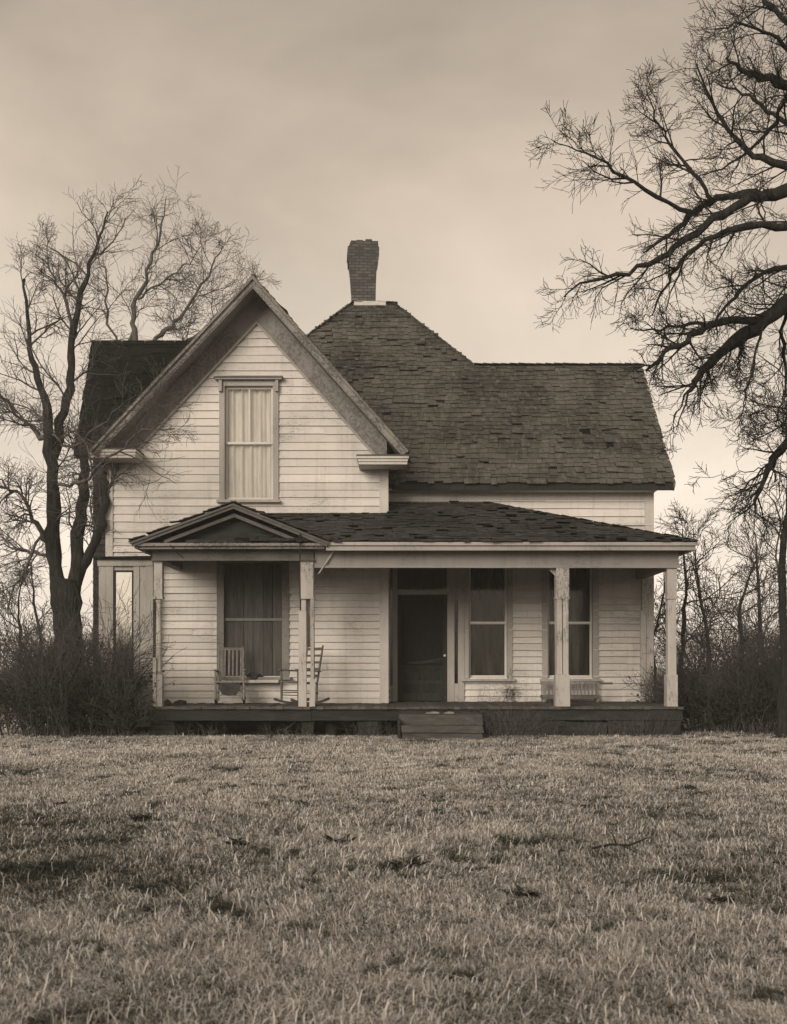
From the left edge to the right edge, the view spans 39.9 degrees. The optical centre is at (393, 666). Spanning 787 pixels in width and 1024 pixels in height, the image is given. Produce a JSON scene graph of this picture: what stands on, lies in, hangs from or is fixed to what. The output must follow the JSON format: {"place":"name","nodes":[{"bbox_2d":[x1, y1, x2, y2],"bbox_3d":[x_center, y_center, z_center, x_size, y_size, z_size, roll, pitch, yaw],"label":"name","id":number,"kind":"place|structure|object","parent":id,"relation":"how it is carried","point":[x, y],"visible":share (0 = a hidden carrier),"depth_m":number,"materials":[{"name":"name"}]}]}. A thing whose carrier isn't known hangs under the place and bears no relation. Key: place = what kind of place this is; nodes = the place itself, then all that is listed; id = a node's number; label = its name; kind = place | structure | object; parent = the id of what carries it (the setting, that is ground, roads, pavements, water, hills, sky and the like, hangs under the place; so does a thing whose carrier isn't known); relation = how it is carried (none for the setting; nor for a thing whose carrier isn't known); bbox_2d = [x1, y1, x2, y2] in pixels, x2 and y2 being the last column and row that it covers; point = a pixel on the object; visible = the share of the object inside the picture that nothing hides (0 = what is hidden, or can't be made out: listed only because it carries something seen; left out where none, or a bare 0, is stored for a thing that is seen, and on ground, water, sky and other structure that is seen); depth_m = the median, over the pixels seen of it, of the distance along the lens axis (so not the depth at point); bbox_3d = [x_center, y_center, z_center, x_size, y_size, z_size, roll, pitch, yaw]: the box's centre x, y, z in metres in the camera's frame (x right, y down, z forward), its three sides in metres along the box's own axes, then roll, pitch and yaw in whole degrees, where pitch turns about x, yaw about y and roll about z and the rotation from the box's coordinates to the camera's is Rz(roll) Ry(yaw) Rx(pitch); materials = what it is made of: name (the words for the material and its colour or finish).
{"place":"outdoors","nodes":[
{"label":"outdoors","id":0,"kind":"place"},
{"bbox_2d":[164,699,170,704],"bbox_3d":[-4.295,0.675,20.499,0.154,0.117,0.135,0,0,0],"label":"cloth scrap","id":1,"kind":"object","parent":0,"point":[167,702],"visible":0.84,"depth_m":20.45,"materials":[{"name":"black fabric"}]},
{"bbox_2d":[173,700,186,703],"bbox_3d":[-4.125,0.689,20.892,0.230,0.091,0.185,0,0,41],"label":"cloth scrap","id":2,"kind":"object","parent":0,"point":[180,702],"visible":1,"depth_m":20.84,"materials":[{"name":"grey fabric"}]},
{"bbox_2d":[0,668,786,1023],"bbox_3d":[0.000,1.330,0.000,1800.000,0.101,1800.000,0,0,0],"label":"ground","id":3,"kind":"structure","parent":0,"point":[688,920],"depth_m":6.73,"materials":[{"name":"brown plant"}]},
{"bbox_2d":[7,539,52,661],"bbox_3d":[-11.156,-1.391,34.026,2.086,5.500,2.288,0,0,0],"label":"bare tree","id":4,"kind":"object","parent":3,"relation":"on","point":[34,607],"visible":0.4,"depth_m":33.95,"materials":[{"name":"brown plant"}]},
{"bbox_2d":[0,538,66,710],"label":"bare tree","id":5,"kind":"object","parent":3,"relation":"on","point":[11,608],"visible":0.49,"depth_m":29.97,"materials":[{"name":"brown plant"}]},
{"bbox_2d":[0,622,85,735],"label":"shrub","id":6,"kind":"object","parent":3,"relation":"on","point":[6,718],"visible":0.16,"depth_m":19.98,"materials":[{"name":"brown plant"}]},
{"bbox_2d":[0,568,126,732],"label":"shrub","id":7,"kind":"object","parent":3,"relation":"on","point":[40,634],"visible":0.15,"depth_m":20.61,"materials":[{"name":"brown plant"}]},
{"bbox_2d":[0,602,127,737],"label":"shrub","id":8,"kind":"object","parent":3,"relation":"on","point":[21,713],"visible":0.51,"depth_m":19.58,"materials":[{"name":"brown plant"}]},
{"bbox_2d":[0,613,145,737],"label":"shrub","id":9,"kind":"object","parent":3,"relation":"on","point":[51,685],"visible":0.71,"depth_m":19.27,"materials":[{"name":"brown plant"}]},
{"bbox_2d":[8,578,186,736],"bbox_3d":[-5.361,-0.160,20.189,3.379,2.981,2.772,0,0,32],"label":"shrub","id":10,"kind":"object","parent":3,"relation":"on","point":[122,664],"visible":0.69,"depth_m":19.68,"materials":[{"name":"brown plant"}]},
{"bbox_2d":[0,174,199,731],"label":"bare tree","id":11,"kind":"object","parent":3,"relation":"on","point":[63,588],"visible":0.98,"depth_m":21.81,"materials":[{"name":"brown plant"}]},
{"bbox_2d":[64,656,165,736],"bbox_3d":[-5.122,0.619,19.733,1.746,1.619,2.151,0,0,-24],"label":"shrub","id":12,"kind":"object","parent":3,"relation":"on","point":[124,714],"visible":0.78,"depth_m":19.51,"materials":[{"name":"brown plant"}]},
{"bbox_2d":[127,813,158,821],"bbox_3d":[-2.136,1.264,9.124,0.288,0.082,0.258,0,0,39],"label":"weed rosette","id":13,"kind":"object","parent":3,"relation":"on","point":[136,817],"visible":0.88,"depth_m":9.11,"materials":[{"name":"brown plant"}]},
{"bbox_2d":[58,165,281,392],"bbox_3d":[-6.503,-6.602,31.393,6.555,15.838,4.091,0,0,0],"label":"bare tree","id":14,"kind":"object","parent":3,"relation":"on","point":[134,335],"visible":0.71,"depth_m":30.97,"materials":[{"name":"brown plant"}]},
{"bbox_2d":[169,721,226,735],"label":"weed clump","id":15,"kind":"object","parent":3,"relation":"on","point":[208,732],"visible":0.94,"depth_m":19.77,"materials":[{"name":"brown plant"}]},
{"bbox_2d":[214,875,233,897],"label":"fallen twig","id":16,"kind":"object","parent":3,"relation":"on","point":[223,885],"visible":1,"depth_m":6.14,"materials":[{"name":"brown wood"}]},
{"bbox_2d":[223,836,252,847],"bbox_3d":[-1.142,1.278,7.873,0.261,0.084,0.255,0,0,13],"label":"weed rosette","id":17,"kind":"object","parent":3,"relation":"on","point":[240,842],"visible":0.48,"depth_m":7.86,"materials":[{"name":"brown plant"}]},
{"bbox_2d":[251,723,309,736],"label":"weed clump","id":18,"kind":"object","parent":3,"relation":"on","point":[266,728],"visible":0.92,"depth_m":19.72,"materials":[{"name":"brown plant"}]},
{"bbox_2d":[324,723,338,734],"bbox_3d":[-1.180,1.190,20.500,0.280,0.220,0.273,0,0,0],"label":"metal pail","id":19,"kind":"object","parent":3,"relation":"on","point":[330,728],"visible":0.96,"depth_m":20.39,"materials":[{"name":"metal"}]},
{"bbox_2d":[322,834,356,844],"bbox_3d":[-0.406,1.299,8.095,0.278,0.080,0.231,0,0,-9],"label":"weed rosette","id":20,"kind":"object","parent":3,"relation":"on","point":[327,837],"visible":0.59,"depth_m":8.07,"materials":[{"name":"brown plant"}]},
{"bbox_2d":[340,718,396,736],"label":"weed clump","id":21,"kind":"object","parent":3,"relation":"on","point":[360,729],"visible":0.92,"depth_m":19.71,"materials":[{"name":"brown plant"}]},
{"bbox_2d":[74,239,698,739],"bbox_3d":[-0.641,-4.731,24.161,13.001,12.080,10.178,0,0,0],"label":"farmhouse","id":22,"kind":"object","parent":3,"relation":"on","point":[406,519],"visible":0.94,"depth_m":21.79,"materials":[{"name":"paint"}]},
{"bbox_2d":[213,646,245,703],"bbox_3d":[-3.185,0.161,21.142,0.610,1.141,0.939,0,0,-6],"label":"rocking chair","id":23,"kind":"object","parent":22,"relation":"on","point":[228,688],"visible":1,"depth_m":21.32,"materials":[{"name":"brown wood"}]},
{"bbox_2d":[213,375,282,502],"bbox_3d":[-2.908,-4.544,21.786,1.396,2.531,0.364,0,0,0],"label":"window","id":24,"kind":"structure","parent":22,"relation":"in","point":[248,416],"depth_m":21.91,"materials":[{"name":"paint"}]},
{"bbox_2d":[213,561,290,682],"bbox_3d":[-2.824,-0.946,21.696,1.536,2.560,0.343,0,0,0],"label":"window","id":25,"kind":"structure","parent":22,"relation":"in","point":[235,619],"depth_m":21.84,"materials":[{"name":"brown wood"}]},
{"bbox_2d":[246,672,262,679],"bbox_3d":[-2.774,0.194,21.627,0.357,0.156,0.189,0,0,0],"label":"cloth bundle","id":26,"kind":"object","parent":22,"relation":"on","point":[253,675],"visible":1,"depth_m":21.58,"materials":[{"name":"grey fabric"}]},
{"bbox_2d":[273,645,329,703],"bbox_3d":[-1.774,0.161,20.928,0.939,1.141,0.610,0,0,-42],"label":"rocking chair","id":27,"kind":"object","parent":22,"relation":"on","point":[291,701],"visible":0.62,"depth_m":20.92,"materials":[{"name":"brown wood"}]},
{"bbox_2d":[398,595,446,700],"bbox_3d":[0.603,-0.385,22.736,1.034,2.220,0.097,0,0,0],"label":"screen door","id":28,"kind":"structure","parent":22,"relation":"in","point":[422,619],"depth_m":22.77,"materials":[{"name":"brown wood"}]},
{"bbox_2d":[462,568,514,680],"bbox_3d":[1.982,-1.002,22.755,1.114,2.631,0.327,0,0,0],"label":"window","id":29,"kind":"structure","parent":22,"relation":"in","point":[488,640],"depth_m":22.86,"materials":[{"name":"glass"}]},
{"bbox_2d":[501,669,519,701],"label":"dead vine","id":30,"kind":"object","parent":22,"relation":"on","point":[510,691],"visible":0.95,"depth_m":22.63,"materials":[{"name":"brown plant"}]},
{"bbox_2d":[540,568,600,680],"bbox_3d":[3.703,-1.007,22.755,1.267,2.643,0.327,0,0,0],"label":"window","id":31,"kind":"structure","parent":22,"relation":"in","point":[583,615],"depth_m":22.86,"materials":[{"name":"glass"}]},
{"bbox_2d":[540,681,612,701],"bbox_3d":[3.777,0.525,22.398,1.450,0.422,0.324,0,0,0],"label":"porch bench","id":32,"kind":"object","parent":22,"relation":"on","point":[595,697],"visible":0.77,"depth_m":22.47,"materials":[{"name":"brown wood"}]},
{"bbox_2d":[0,614,778,672],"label":"distant woods","id":33,"kind":"object","parent":3,"relation":"on","point":[655,645],"visible":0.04,"depth_m":139.33,"materials":[{"name":"brown plant"}]},
{"bbox_2d":[387,855,433,870],"bbox_3d":[0.102,1.294,7.125,0.340,0.098,0.286,0,0,0],"label":"weed rosette","id":34,"kind":"object","parent":3,"relation":"on","point":[413,861],"visible":0.59,"depth_m":7.14,"materials":[{"name":"brown plant"}]},
{"bbox_2d":[472,712,527,737],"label":"weed clump","id":35,"kind":"object","parent":3,"relation":"on","point":[488,727],"visible":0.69,"depth_m":19.48,"materials":[{"name":"brown plant"}]},
{"bbox_2d":[449,681,568,737],"bbox_3d":[2.065,0.729,19.541,2.182,1.167,1.392,0,0,-19],"label":"weed clump","id":36,"kind":"object","parent":3,"relation":"on","point":[505,721],"visible":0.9,"depth_m":19.56,"materials":[{"name":"brown plant"}]},
{"bbox_2d":[500,884,542,900],"bbox_3d":[0.734,1.294,6.177,0.255,0.068,0.234,0,0,-25],"label":"weed rosette","id":37,"kind":"object","parent":3,"relation":"on","point":[520,892],"visible":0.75,"depth_m":6.16,"materials":[{"name":"brown plant"}]},
{"bbox_2d":[506,707,572,735],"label":"weed clump","id":38,"kind":"object","parent":3,"relation":"on","point":[547,731],"visible":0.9,"depth_m":19.64,"materials":[{"name":"brown plant"}]},
{"bbox_2d":[570,713,631,735],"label":"weed clump","id":39,"kind":"object","parent":3,"relation":"on","point":[591,723],"visible":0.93,"depth_m":19.75,"materials":[{"name":"brown plant"}]},
{"bbox_2d":[591,829,647,851],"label":"fallen twig","id":40,"kind":"object","parent":3,"relation":"on","point":[609,844],"visible":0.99,"depth_m":7.80,"materials":[{"name":"brown wood"}]},
{"bbox_2d":[608,708,681,737],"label":"weed clump","id":41,"kind":"object","parent":3,"relation":"on","point":[643,729],"visible":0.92,"depth_m":19.64,"materials":[{"name":"brown plant"}]},
{"bbox_2d":[526,0,786,548],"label":"bare tree","id":42,"kind":"object","parent":3,"relation":"on","point":[754,326],"visible":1,"depth_m":13.04,"materials":[{"name":"brown plant"}]},
{"bbox_2d":[620,654,708,726],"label":"shrub","id":43,"kind":"object","parent":3,"relation":"on","point":[658,696],"visible":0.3,"depth_m":21.74,"materials":[{"name":"brown plant"}]},
{"bbox_2d":[654,532,693,702],"bbox_3d":[7.307,-1.256,30.132,2.308,5.232,1.958,0,0,-23],"label":"bare tree","id":44,"kind":"object","parent":3,"relation":"on","point":[678,589],"visible":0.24,"depth_m":30.00,"materials":[{"name":"brown plant"}]},
{"bbox_2d":[685,790,704,794],"bbox_3d":[3.102,1.307,11.136,0.207,0.070,0.257,0,0,-37],"label":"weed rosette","id":45,"kind":"object","parent":3,"relation":"on","point":[700,792],"visible":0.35,"depth_m":11.15,"materials":[{"name":"brown plant"}]},
{"bbox_2d":[632,626,765,731],"bbox_3d":[5.951,0.315,21.208,2.792,2.335,2.632,0,0,0],"label":"shrub","id":46,"kind":"object","parent":3,"relation":"on","point":[691,715],"visible":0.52,"depth_m":21.14,"materials":[{"name":"brown plant"}]},
{"bbox_2d":[654,506,756,663],"bbox_3d":[6.967,-1.304,25.625,3.062,5.323,2.210,0,0,-39],"label":"bare tree","id":47,"kind":"object","parent":3,"relation":"on","point":[687,584],"visible":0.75,"depth_m":25.95,"materials":[{"name":"brown plant"}]},
{"bbox_2d":[654,498,765,663],"bbox_3d":[8.407,-1.617,29.354,2.548,5.937,3.569,0,0,-22],"label":"bare tree","id":48,"kind":"object","parent":3,"relation":"on","point":[699,596],"visible":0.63,"depth_m":29.02,"materials":[{"name":"brown plant"}]},
{"bbox_2d":[654,583,778,725],"bbox_3d":[6.862,-0.246,24.014,3.629,3.144,4.019,0,0,0],"label":"shrub","id":49,"kind":"object","parent":3,"relation":"on","point":[699,643],"visible":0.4,"depth_m":23.56,"materials":[{"name":"brown plant"}]},
{"bbox_2d":[704,894,735,904],"bbox_3d":[1.855,1.317,6.133,0.177,0.057,0.223,0,0,26],"label":"weed rosette","id":50,"kind":"object","parent":3,"relation":"on","point":[723,899],"visible":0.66,"depth_m":6.11,"materials":[{"name":"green plant"}]},
{"bbox_2d":[663,624,779,733],"bbox_3d":[6.628,0.262,20.811,2.602,2.134,2.637,0,0,0],"label":"shrub","id":51,"kind":"object","parent":3,"relation":"on","point":[725,727],"visible":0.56,"depth_m":20.59,"materials":[{"name":"brown plant"}]},
{"bbox_2d":[680,535,786,659],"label":"bare tree","id":52,"kind":"object","parent":3,"relation":"on","point":[742,598],"visible":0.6,"depth_m":27.04,"materials":[{"name":"brown plant"}]},
{"bbox_2d":[682,626,786,734],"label":"shrub","id":53,"kind":"object","parent":3,"relation":"on","point":[773,712],"visible":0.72,"depth_m":20.38,"materials":[{"name":"brown plant"}]},
{"bbox_2d":[689,581,779,725],"bbox_3d":[8.425,-0.365,23.693,3.356,3.384,4.236,0,0,0],"label":"shrub","id":54,"kind":"object","parent":3,"relation":"on","point":[766,649],"visible":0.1,"depth_m":24.06,"materials":[{"name":"brown plant"}]},
{"bbox_2d":[705,322,786,736],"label":"bare tree","id":55,"kind":"object","parent":3,"relation":"on","point":[781,705],"visible":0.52,"depth_m":19.46,"materials":[{"name":"brown plant"}]},
{"bbox_2d":[713,610,779,730],"bbox_3d":[7.689,0.169,20.748,3.186,2.536,2.891,0,0,0],"label":"shrub","id":56,"kind":"object","parent":3,"relation":"on","point":[761,652],"visible":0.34,"depth_m":20.44,"materials":[{"name":"brown plant"}]},
{"bbox_2d":[714,493,783,653],"bbox_3d":[11.517,-2.050,33.386,2.770,6.813,3.597,0,0,31],"label":"bare tree","id":57,"kind":"object","parent":3,"relation":"on","point":[757,577],"visible":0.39,"depth_m":32.87,"materials":[{"name":"brown plant"}]},
{"bbox_2d":[0,0,786,667],"label":"sky","id":58,"kind":"structure","parent":0,"point":[314,127],"materials":[{"name":"beige"}]}
]}

